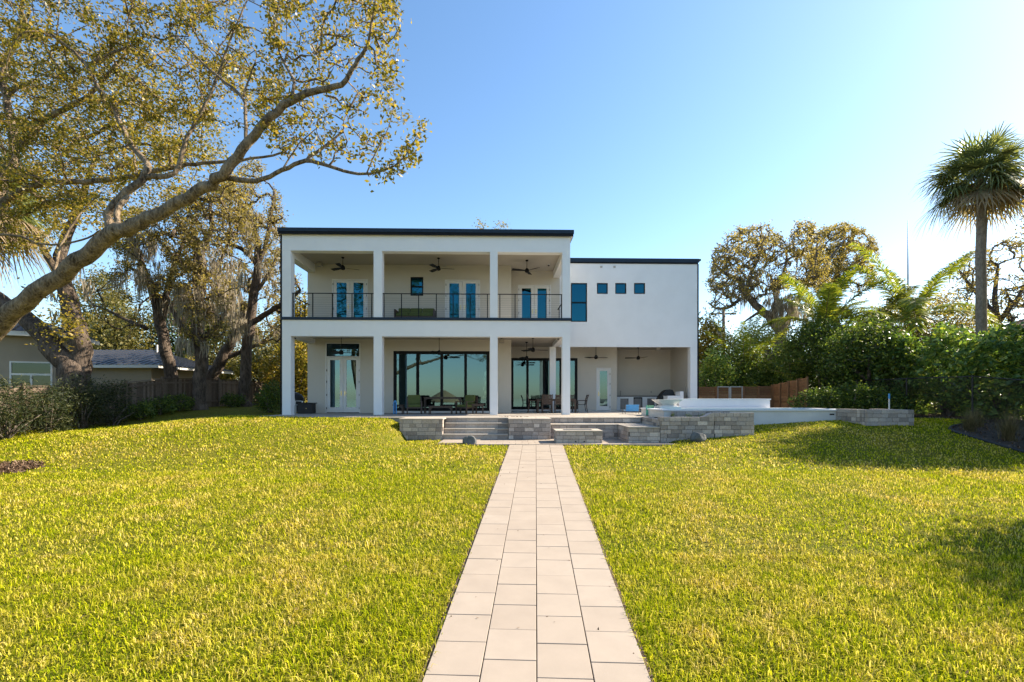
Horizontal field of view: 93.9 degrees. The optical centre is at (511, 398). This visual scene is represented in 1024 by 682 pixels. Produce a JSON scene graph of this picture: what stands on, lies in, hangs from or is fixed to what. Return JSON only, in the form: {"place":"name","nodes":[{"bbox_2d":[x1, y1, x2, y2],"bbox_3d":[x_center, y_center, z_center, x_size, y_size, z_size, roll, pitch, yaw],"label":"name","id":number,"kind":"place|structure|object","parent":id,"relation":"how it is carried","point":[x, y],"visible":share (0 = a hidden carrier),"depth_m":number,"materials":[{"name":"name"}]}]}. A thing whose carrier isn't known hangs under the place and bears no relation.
{"place":"outdoors","nodes":[
{"label":"outdoors","id":0,"kind":"place"},
{"bbox_2d":[261,411,646,417],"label":"terrace","id":1,"kind":"structure","parent":0,"point":[404,415],"depth_m":21.54,"materials":[{"name":"beige stone"}]},
{"bbox_2d":[296,403,316,413],"bbox_3d":[-10.439,0.505,24.308,0.840,0.550,0.600,0,0,-1],"label":"storage box","id":2,"kind":"object","parent":1,"relation":"on","point":[306,408],"visible":0.99,"depth_m":24.05,"materials":[{"name":"grey plastic"}]},
{"bbox_2d":[406,395,421,413],"bbox_3d":[-4.827,0.309,23.608,0.755,0.946,0.868,0,0,-13],"label":"armchair","id":3,"kind":"object","parent":1,"relation":"on","point":[413,401],"visible":0.98,"depth_m":23.76,"materials":[{"name":"green fabric"}]},
{"bbox_2d":[423,397,461,412],"bbox_3d":[-3.569,0.360,24.676,1.960,0.840,0.552,0,0,-1],"label":"dining table","id":4,"kind":"object","parent":1,"relation":"on","point":[427,398],"visible":0.97,"depth_m":24.43,"materials":[{"name":"brown wood"}]},
{"bbox_2d":[455,395,477,413],"bbox_3d":[-2.252,0.309,23.668,0.755,0.946,0.868,0,0,37],"label":"armchair","id":5,"kind":"object","parent":1,"relation":"on","point":[470,400],"visible":0.98,"depth_m":23.69,"materials":[{"name":"green wood"}]},
{"bbox_2d":[277,227,700,414],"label":"house","id":6,"kind":"structure","parent":1,"relation":"on","point":[479,295],"depth_m":25.40,"materials":[{"name":"paint"}]},
{"bbox_2d":[325,343,359,412],"bbox_3d":[-8.949,-1.078,25.350,1.828,3.716,0.169,0,0,-1],"label":"door","id":7,"kind":"structure","parent":6,"relation":"in","point":[342,372],"depth_m":25.32,"materials":[{"name":"white paint"}]},
{"bbox_2d":[332,279,367,316],"bbox_3d":[-8.584,-5.050,25.358,1.883,2.520,0.169,0,0,-1],"label":"door","id":8,"kind":"structure","parent":6,"relation":"in","point":[360,301],"depth_m":25.33,"materials":[{"name":"white paint"}]},
{"bbox_2d":[394,308,435,316],"bbox_3d":[-4.852,-4.185,24.044,2.000,0.790,0.760,0,0,-1],"label":"balcony sofa","id":9,"kind":"object","parent":6,"relation":"on","point":[431,312],"visible":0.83,"depth_m":23.70,"materials":[{"name":"green fabric"}]},
{"bbox_2d":[411,277,422,295],"bbox_3d":[-5.058,-5.939,25.460,0.677,0.997,0.100,0,0,-1],"label":"window","id":10,"kind":"structure","parent":6,"relation":"in","point":[416,282],"depth_m":25.44,"materials":[{"name":"blue glass"}]},
{"bbox_2d":[393,351,488,410],"bbox_3d":[-3.751,-0.913,25.511,5.090,3.186,0.180,0,0,-1],"label":"sliding door","id":11,"kind":"structure","parent":6,"relation":"in","point":[422,373],"depth_m":25.51,"materials":[{"name":"glass"}]},
{"bbox_2d":[445,280,479,317],"bbox_3d":[-2.639,-5.050,25.504,1.873,2.520,0.169,0,0,-1],"label":"door","id":12,"kind":"structure","parent":6,"relation":"in","point":[454,287],"depth_m":25.48,"materials":[{"name":"white paint"}]},
{"bbox_2d":[518,285,550,317],"bbox_3d":[1.241,-5.050,26.649,1.845,2.520,0.169,0,0,-1],"label":"door","id":13,"kind":"structure","parent":6,"relation":"in","point":[537,301],"depth_m":26.62,"materials":[{"name":"white paint"}]},
{"bbox_2d":[511,358,577,408],"bbox_3d":[1.952,-0.877,29.102,4.063,3.115,0.180,0,0,-1],"label":"sliding door","id":14,"kind":"structure","parent":6,"relation":"in","point":[530,377],"depth_m":29.10,"materials":[{"name":"glass"}]},
{"bbox_2d":[571,283,586,321],"bbox_3d":[3.778,-5.403,27.026,0.918,2.190,0.100,0,0,-1],"label":"window","id":15,"kind":"structure","parent":6,"relation":"in","point":[578,290],"depth_m":27.01,"materials":[{"name":"blue glass"}]},
{"bbox_2d":[597,283,607,293],"bbox_3d":[5.103,-6.198,27.058,0.620,0.617,0.100,0,0,-1],"label":"window","id":16,"kind":"structure","parent":6,"relation":"in","point":[602,288],"depth_m":27.03,"materials":[{"name":"blue glass"}]},
{"bbox_2d":[596,368,610,410],"bbox_3d":[5.580,-0.538,29.156,0.898,2.635,0.169,0,0,-1],"label":"door","id":17,"kind":"structure","parent":6,"relation":"in","point":[603,375],"depth_m":29.13,"materials":[{"name":"white paint"}]},
{"bbox_2d":[615,283,625,293],"bbox_3d":[6.147,-6.204,27.083,0.631,0.617,0.100,0,0,-1],"label":"window","id":18,"kind":"structure","parent":6,"relation":"in","point":[620,288],"depth_m":27.06,"materials":[{"name":"blue glass"}]},
{"bbox_2d":[634,283,644,293],"bbox_3d":[7.218,-6.210,27.110,0.632,0.618,0.100,0,0,-1],"label":"window","id":19,"kind":"structure","parent":6,"relation":"in","point":[639,288],"depth_m":27.09,"materials":[{"name":"blue glass"}]},
{"bbox_2d":[541,394,552,412],"bbox_3d":[1.821,0.289,24.799,0.540,0.992,0.640,0,0,-1],"label":"dining chair","id":20,"kind":"object","parent":1,"relation":"on","point":[547,401],"visible":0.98,"depth_m":24.60,"materials":[{"name":"brown wood"}]},
{"bbox_2d":[549,417,641,422],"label":"stone wall","id":21,"kind":"structure","parent":1,"relation":"on","point":[595,419],"depth_m":19.42,"materials":[{"name":"stone"}]},
{"bbox_2d":[617,391,657,410],"bbox_3d":[7.922,0.154,30.384,3.072,1.252,0.732,0,0,-1],"label":"kitchen counter","id":22,"kind":"object","parent":1,"relation":"on","point":[641,401],"visible":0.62,"depth_m":30.07,"materials":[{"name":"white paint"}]},
{"bbox_2d":[651,399,681,408],"bbox_3d":[7.100,0.420,21.900,1.120,0.720,1.120,0,0,0],"label":"water bowl","id":23,"kind":"object","parent":1,"relation":"on","point":[666,403],"visible":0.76,"depth_m":21.54,"materials":[{"name":"white paint"}]},
{"bbox_2d":[676,399,770,407],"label":"spa wall","id":24,"kind":"structure","parent":1,"relation":"on","point":[724,403],"depth_m":22.60,"materials":[{"name":"white paint"}]},
{"bbox_2d":[0,403,1023,681],"bbox_3d":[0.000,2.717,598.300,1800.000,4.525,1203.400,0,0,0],"label":"lawn","id":25,"kind":"structure","parent":0,"point":[252,411],"depth_m":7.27,"materials":[{"name":"green plant"}]},
{"bbox_2d":[0,459,44,473],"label":"mulch bed","id":26,"kind":"object","parent":25,"relation":"on","point":[19,470],"visible":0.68,"depth_m":12.21,"materials":[{"name":"brown wood"}]},
{"bbox_2d":[0,374,52,439],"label":"shrub","id":27,"kind":"object","parent":25,"relation":"on","point":[4,411],"visible":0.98,"depth_m":16.46,"materials":[{"name":"green plant"}]},
{"bbox_2d":[0,148,69,298],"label":"fan palm","id":28,"kind":"object","parent":25,"relation":"on","point":[27,221],"visible":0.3,"depth_m":17.36,"materials":[{"name":"green plant"}]},
{"bbox_2d":[1,380,82,432],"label":"shrub","id":29,"kind":"object","parent":25,"relation":"on","point":[53,400],"visible":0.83,"depth_m":17.78,"materials":[{"name":"green plant"}]},
{"bbox_2d":[41,372,112,428],"bbox_3d":[-17.290,0.150,19.218,2.051,2.492,2.542,0,0,0],"label":"shrub","id":30,"kind":"object","parent":25,"relation":"on","point":[85,418],"visible":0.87,"depth_m":19.23,"materials":[{"name":"green plant"}]},
{"bbox_2d":[59,261,140,343],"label":"broadleaf tree","id":31,"kind":"object","parent":25,"relation":"on","point":[113,302],"visible":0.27,"depth_m":49.00,"materials":[{"name":"green plant"}]},
{"bbox_2d":[79,374,141,425],"bbox_3d":[-17.336,0.158,20.778,2.243,2.414,2.212,0,0,35],"label":"shrub","id":32,"kind":"object","parent":25,"relation":"on","point":[113,393],"visible":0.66,"depth_m":20.73,"materials":[{"name":"green plant"}]},
{"bbox_2d":[0,322,233,387],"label":"neighbour house","id":33,"kind":"structure","parent":25,"relation":"on","point":[18,356],"depth_m":30.41,"materials":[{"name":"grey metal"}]},
{"bbox_2d":[9,361,51,387],"bbox_3d":[-22.969,-0.900,22.839,1.540,1.700,0.069,0,0,-25],"label":"window","id":34,"kind":"structure","parent":33,"relation":"in","point":[41,372],"depth_m":22.83,"materials":[{"name":"glass"}]},
{"bbox_2d":[0,26,238,386],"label":"oak tree","id":35,"kind":"object","parent":25,"relation":"on","point":[59,356],"visible":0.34,"depth_m":21.74,"materials":[{"name":"green plant"}]},
{"bbox_2d":[88,302,175,353],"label":"broadleaf tree","id":36,"kind":"object","parent":25,"relation":"on","point":[110,339],"visible":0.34,"depth_m":42.18,"materials":[{"name":"green plant"}]},
{"bbox_2d":[115,398,158,419],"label":"shrub","id":37,"kind":"object","parent":25,"relation":"on","point":[147,410],"visible":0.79,"depth_m":22.36,"materials":[{"name":"green plant"}]},
{"bbox_2d":[0,377,275,433],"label":"board fence","id":38,"kind":"object","parent":25,"relation":"on","point":[217,389],"visible":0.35,"depth_m":25.15,"materials":[{"name":"brown wood"}]},
{"bbox_2d":[80,200,207,377],"bbox_3d":[-21.535,-5.697,28.033,9.734,13.286,5.746,0,0,0],"label":"oak tree","id":39,"kind":"object","parent":25,"relation":"on","point":[144,279],"visible":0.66,"depth_m":27.66,"materials":[{"name":"green plant"}]},
{"bbox_2d":[140,390,179,414],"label":"shrub","id":40,"kind":"object","parent":25,"relation":"on","point":[167,402],"visible":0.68,"depth_m":23.81,"materials":[{"name":"green plant"}]},
{"bbox_2d":[156,392,196,410],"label":"shrub","id":41,"kind":"object","parent":25,"relation":"on","point":[185,402],"visible":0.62,"depth_m":25.09,"materials":[{"name":"green plant"}]},
{"bbox_2d":[135,290,225,357],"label":"broadleaf tree","id":42,"kind":"object","parent":25,"relation":"on","point":[171,338],"visible":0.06,"depth_m":44.78,"materials":[{"name":"green plant"}]},
{"bbox_2d":[152,166,264,409],"bbox_3d":[-16.546,-6.169,26.069,5.168,14.317,8.315,0,0,-30],"label":"oak tree","id":43,"kind":"object","parent":25,"relation":"on","point":[196,307],"visible":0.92,"depth_m":25.00,"materials":[{"name":"green plant"}]},
{"bbox_2d":[0,0,431,340],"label":"oak tree","id":44,"kind":"object","parent":25,"relation":"on","point":[30,297],"visible":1,"depth_m":9.77,"materials":[{"name":"green plant"}]},
{"bbox_2d":[169,293,268,378],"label":"broadleaf tree","id":45,"kind":"object","parent":25,"relation":"on","point":[217,349],"visible":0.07,"depth_m":46.41,"materials":[{"name":"green plant"}]},
{"bbox_2d":[219,392,247,406],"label":"shrub","id":46,"kind":"object","parent":25,"relation":"on","point":[228,399],"visible":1,"depth_m":28.82,"materials":[{"name":"green plant"}]},
{"bbox_2d":[206,255,279,379],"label":"oak tree","id":47,"kind":"object","parent":25,"relation":"on","point":[217,367],"visible":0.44,"depth_m":32.68,"materials":[{"name":"brown plant"}]},
{"bbox_2d":[220,355,275,382],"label":"background bush","id":48,"kind":"object","parent":25,"relation":"on","point":[230,376],"visible":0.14,"depth_m":41.59,"materials":[{"name":"green plant"}]},
{"bbox_2d":[210,155,306,406],"bbox_3d":[-16.139,-7.324,30.101,5.539,16.441,8.142,0,0,-30],"label":"oak tree","id":49,"kind":"object","parent":25,"relation":"on","point":[251,320],"visible":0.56,"depth_m":29.71,"materials":[{"name":"green plant"}]},
{"bbox_2d":[252,375,279,412],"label":"corner shrub","id":50,"kind":"object","parent":25,"relation":"on","point":[265,405],"visible":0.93,"depth_m":25.28,"materials":[{"name":"green plant"}]},
{"bbox_2d":[231,320,305,402],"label":"broadleaf tree","id":51,"kind":"object","parent":25,"relation":"on","point":[258,352],"visible":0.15,"depth_m":42.27,"materials":[{"name":"green plant"}]},
{"bbox_2d":[253,340,307,403],"bbox_3d":[-16.835,-2.127,36.016,5.212,5.672,4.193,0,0,0],"label":"background bush","id":52,"kind":"object","parent":25,"relation":"on","point":[269,367],"visible":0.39,"depth_m":35.26,"materials":[{"name":"green plant"}]},
{"bbox_2d":[262,287,307,402],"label":"broadleaf tree","id":53,"kind":"object","parent":25,"relation":"on","point":[302,312],"visible":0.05,"depth_m":39.32,"materials":[{"name":"green plant"}]},
{"bbox_2d":[399,417,445,440],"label":"stone wall","id":54,"kind":"structure","parent":25,"relation":"on","point":[421,428],"depth_m":18.30,"materials":[{"name":"stone"}]},
{"bbox_2d":[508,417,550,439],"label":"stone wall","id":55,"kind":"structure","parent":25,"relation":"on","point":[529,427],"depth_m":18.30,"materials":[{"name":"stone"}]},
{"bbox_2d":[640,413,753,442],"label":"stone wall","id":56,"kind":"structure","parent":25,"relation":"on","point":[711,425],"depth_m":17.00,"materials":[{"name":"stone"}]},
{"bbox_2d":[690,432,705,441],"bbox_3d":[6.455,1.405,16.552,0.451,0.468,0.510,0,0,-40],"label":"boulder","id":57,"kind":"object","parent":25,"relation":"on","point":[697,437],"visible":0.84,"depth_m":16.39,"materials":[{"name":"grey stone"}]},
{"bbox_2d":[699,307,734,393],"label":"broadleaf tree","id":58,"kind":"object","parent":25,"relation":"on","point":[710,327],"visible":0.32,"depth_m":33.58,"materials":[{"name":"green plant"}]},
{"bbox_2d":[699,343,740,393],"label":"background bush","id":59,"kind":"object","parent":25,"relation":"on","point":[713,363],"visible":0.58,"depth_m":30.92,"materials":[{"name":"green plant"}]},
{"bbox_2d":[640,408,836,424],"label":"swimming pool","id":60,"kind":"structure","parent":25,"relation":"on","point":[764,416],"depth_m":19.20,"materials":[{"name":"white paint"}]},
{"bbox_2d":[706,338,777,386],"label":"broadleaf tree","id":61,"kind":"object","parent":25,"relation":"on","point":[754,362],"visible":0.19,"depth_m":32.00,"materials":[{"name":"green plant"}]},
{"bbox_2d":[699,307,795,386],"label":"date palm","id":62,"kind":"object","parent":25,"relation":"on","point":[745,345],"visible":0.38,"depth_m":32.77,"materials":[{"name":"green plant"}]},
{"bbox_2d":[699,377,808,407],"bbox_3d":[13.025,-0.105,26.104,4.640,1.970,3.890,0,0,0],"label":"cedar fence","id":63,"kind":"object","parent":25,"relation":"on","point":[773,393],"visible":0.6,"depth_m":27.68,"materials":[{"name":"brown wood"}]},
{"bbox_2d":[718,386,742,398],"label":"gate","id":64,"kind":"structure","parent":63,"relation":"attached to","point":[730,394],"depth_m":27.98,"materials":[{"name":"metal"}]},
{"bbox_2d":[720,320,795,360],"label":"broadleaf tree","id":65,"kind":"object","parent":25,"relation":"on","point":[760,338],"visible":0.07,"depth_m":41.59,"materials":[{"name":"green plant"}]},
{"bbox_2d":[730,360,788,404],"bbox_3d":[15.970,-0.746,31.607,3.847,3.644,3.296,0,0,0],"label":"background bush","id":66,"kind":"object","parent":25,"relation":"on","point":[767,379],"visible":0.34,"depth_m":31.28,"materials":[{"name":"green plant"}]},
{"bbox_2d":[702,217,844,407],"bbox_3d":[19.667,-6.483,35.961,12.456,15.543,7.205,0,0,0],"label":"oak tree","id":67,"kind":"object","parent":25,"relation":"on","point":[746,285],"visible":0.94,"depth_m":34.79,"materials":[{"name":"green plant"}]},
{"bbox_2d":[766,331,815,384],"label":"broadleaf tree","id":68,"kind":"object","parent":25,"relation":"on","point":[779,351],"visible":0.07,"depth_m":33.25,"materials":[{"name":"green plant"}]},
{"bbox_2d":[768,356,815,407],"bbox_3d":[18.771,-0.946,31.629,3.820,4.095,3.570,0,0,0],"label":"background bush","id":69,"kind":"object","parent":25,"relation":"on","point":[774,367],"visible":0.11,"depth_m":31.20,"materials":[{"name":"green plant"}]},
{"bbox_2d":[787,387,829,407],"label":"garden shrub","id":70,"kind":"object","parent":25,"relation":"on","point":[813,396],"visible":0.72,"depth_m":22.73,"materials":[{"name":"green plant"}]},
{"bbox_2d":[809,383,848,408],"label":"garden shrub","id":71,"kind":"object","parent":25,"relation":"on","point":[837,400],"visible":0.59,"depth_m":22.58,"materials":[{"name":"green plant"}]},
{"bbox_2d":[803,221,882,326],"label":"oak tree","id":72,"kind":"object","parent":25,"relation":"on","point":[840,263],"visible":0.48,"depth_m":40.77,"materials":[{"name":"green plant"}]},
{"bbox_2d":[830,376,873,408],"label":"garden shrub","id":73,"kind":"object","parent":25,"relation":"on","point":[851,405],"visible":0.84,"depth_m":22.64,"materials":[{"name":"green plant"}]},
{"bbox_2d":[853,381,893,409],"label":"garden shrub","id":74,"kind":"object","parent":25,"relation":"on","point":[881,395],"visible":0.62,"depth_m":22.56,"materials":[{"name":"green plant"}]},
{"bbox_2d":[836,409,913,425],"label":"stone wall","id":75,"kind":"structure","parent":25,"relation":"on","point":[875,417],"depth_m":17.50,"materials":[{"name":"stone"}]},
{"bbox_2d":[832,285,943,343],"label":"feather palm","id":76,"kind":"object","parent":25,"relation":"on","point":[910,289],"visible":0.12,"depth_m":29.65,"materials":[{"name":"green plant"}]},
{"bbox_2d":[878,387,915,410],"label":"garden shrub","id":77,"kind":"object","parent":25,"relation":"on","point":[899,397],"visible":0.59,"depth_m":22.31,"materials":[{"name":"green plant"}]},
{"bbox_2d":[836,242,1000,333],"bbox_3d":[24.775,-4.307,29.592,8.821,10.974,7.440,0,0,0],"label":"feather palm","id":78,"kind":"object","parent":25,"relation":"on","point":[911,307],"visible":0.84,"depth_m":28.81,"materials":[{"name":"green plant"}]},
{"bbox_2d":[821,375,1023,425],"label":"chain link fence","id":79,"kind":"object","parent":25,"relation":"on","point":[971,387],"visible":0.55,"depth_m":19.77,"materials":[{"name":"black metal"}]},
{"bbox_2d":[852,282,1002,342],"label":"broadleaf tree","id":80,"kind":"object","parent":25,"relation":"on","point":[940,301],"visible":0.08,"depth_m":39.54,"materials":[{"name":"green plant"}]},
{"bbox_2d":[896,298,1005,412],"bbox_3d":[25.963,-2.310,28.966,7.180,7.062,6.776,0,0,0],"label":"broadleaf tree","id":81,"kind":"object","parent":25,"relation":"on","point":[962,321],"visible":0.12,"depth_m":28.19,"materials":[{"name":"green plant"}]},
{"bbox_2d":[910,120,1023,391],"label":"fan palm","id":82,"kind":"object","parent":25,"relation":"on","point":[997,180],"visible":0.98,"depth_m":23.74,"materials":[{"name":"green plant"}]},
{"bbox_2d":[914,413,1023,449],"bbox_3d":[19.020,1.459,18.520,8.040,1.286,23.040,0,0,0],"label":"planting bed","id":83,"kind":"object","parent":25,"relation":"on","point":[989,436],"visible":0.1,"depth_m":16.36,"materials":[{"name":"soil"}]},
{"bbox_2d":[762,310,856,406],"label":"broadleaf tree","id":84,"kind":"object","parent":83,"relation":"on","point":[800,353],"visible":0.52,"depth_m":28.27,"materials":[{"name":"green plant"}]},
{"bbox_2d":[757,270,902,403],"bbox_3d":[20.103,-3.542,29.888,7.068,9.444,7.515,0,0,-35],"label":"feather palm","id":85,"kind":"object","parent":83,"relation":"on","point":[830,299],"visible":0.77,"depth_m":29.27,"materials":[{"name":"green plant"}]},
{"bbox_2d":[830,352,891,408],"bbox_3d":[19.904,-1.060,27.068,3.364,4.242,4.072,0,0,34],"label":"hedge bush","id":86,"kind":"object","parent":83,"relation":"on","point":[864,370],"visible":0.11,"depth_m":26.09,"materials":[{"name":"green plant"}]},
{"bbox_2d":[809,310,929,402],"bbox_3d":[19.174,-1.795,25.552,5.717,5.982,5.637,0,0,34],"label":"broadleaf tree","id":87,"kind":"object","parent":83,"relation":"on","point":[849,344],"visible":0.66,"depth_m":24.79,"materials":[{"name":"green plant"}]},
{"bbox_2d":[865,331,941,414],"bbox_3d":[20.152,-1.203,24.788,3.130,4.539,4.139,0,0,23],"label":"hedge bush","id":88,"kind":"object","parent":83,"relation":"on","point":[908,337],"visible":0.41,"depth_m":23.84,"materials":[{"name":"green plant"}]},
{"bbox_2d":[898,321,993,416],"bbox_3d":[20.336,-1.245,22.302,3.196,4.671,3.892,0,0,22],"label":"hedge bush","id":89,"kind":"object","parent":83,"relation":"on","point":[940,343],"visible":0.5,"depth_m":21.81,"materials":[{"name":"green plant"}]},
{"bbox_2d":[955,409,988,431],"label":"ornamental grass","id":90,"kind":"object","parent":83,"relation":"on","point":[969,425],"depth_m":16.53,"materials":[{"name":"green plant"}]},
{"bbox_2d":[934,321,1023,419],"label":"hedge bush","id":91,"kind":"object","parent":83,"relation":"on","point":[990,343],"visible":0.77,"depth_m":19.59,"materials":[{"name":"green plant"}]},
{"bbox_2d":[968,407,989,426],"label":"ornamental grass","id":92,"kind":"object","parent":83,"relation":"on","point":[978,418],"depth_m":17.30,"materials":[{"name":"green plant"}]},
{"bbox_2d":[948,424,1023,452],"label":"bed edging","id":93,"kind":"object","parent":83,"relation":"on","point":[991,442],"visible":0.8,"depth_m":15.28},
{"bbox_2d":[985,336,1023,409],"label":"hedge bush","id":94,"kind":"object","parent":83,"relation":"on","point":[1018,358],"visible":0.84,"depth_m":18.36,"materials":[{"name":"green plant"}]},
{"bbox_2d":[986,406,1023,441],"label":"ornamental grass","id":95,"kind":"object","parent":83,"relation":"on","point":[1007,431],"depth_m":15.32,"materials":[{"name":"green plant"}]},
{"bbox_2d":[944,233,1023,326],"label":"oak tree","id":96,"kind":"object","parent":25,"relation":"on","point":[1009,306],"visible":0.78,"depth_m":33.33,"materials":[{"name":"green plant"}]},
{"bbox_2d":[0,0,1023,384],"label":"sky","id":97,"kind":"structure","parent":0,"point":[636,128],"materials":[{"name":"blue"}]},
{"bbox_2d":[418,445,655,681],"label":"path","id":98,"kind":"structure","parent":0,"point":[563,655],"depth_m":5.22,"materials":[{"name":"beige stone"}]},
{"bbox_2d":[439,437,673,445],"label":"patio","id":99,"kind":"structure","parent":0,"point":[551,441],"depth_m":17.02,"materials":[{"name":"beige stone"}]},
{"bbox_2d":[443,417,507,438],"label":"stone steps","id":100,"kind":"structure","parent":99,"relation":"on","point":[478,427],"depth_m":18.90,"materials":[{"name":"stone"}]},
{"bbox_2d":[553,429,602,442],"bbox_3d":[2.370,1.362,17.330,1.660,0.444,1.100,0,0,0],"label":"fire pit","id":101,"kind":"object","parent":99,"relation":"on","point":[577,435],"visible":1,"depth_m":16.80,"materials":[{"name":"stone"}]},
{"bbox_2d":[551,423,659,442],"bbox_3d":[3.385,1.399,18.189,3.786,0.761,2.398,0,0,0],"label":"stone bench","id":102,"kind":"object","parent":99,"relation":"on","point":[636,433],"visible":0.59,"depth_m":18.29,"materials":[{"name":"stone"}]},
{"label":"planter soil","id":103,"kind":"structure","parent":0,"visible":0},
{"bbox_2d":[671,411,729,416],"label":"stone wall","id":104,"kind":"structure","parent":103,"relation":"on","point":[684,413],"depth_m":18.86,"materials":[{"name":"stone"}]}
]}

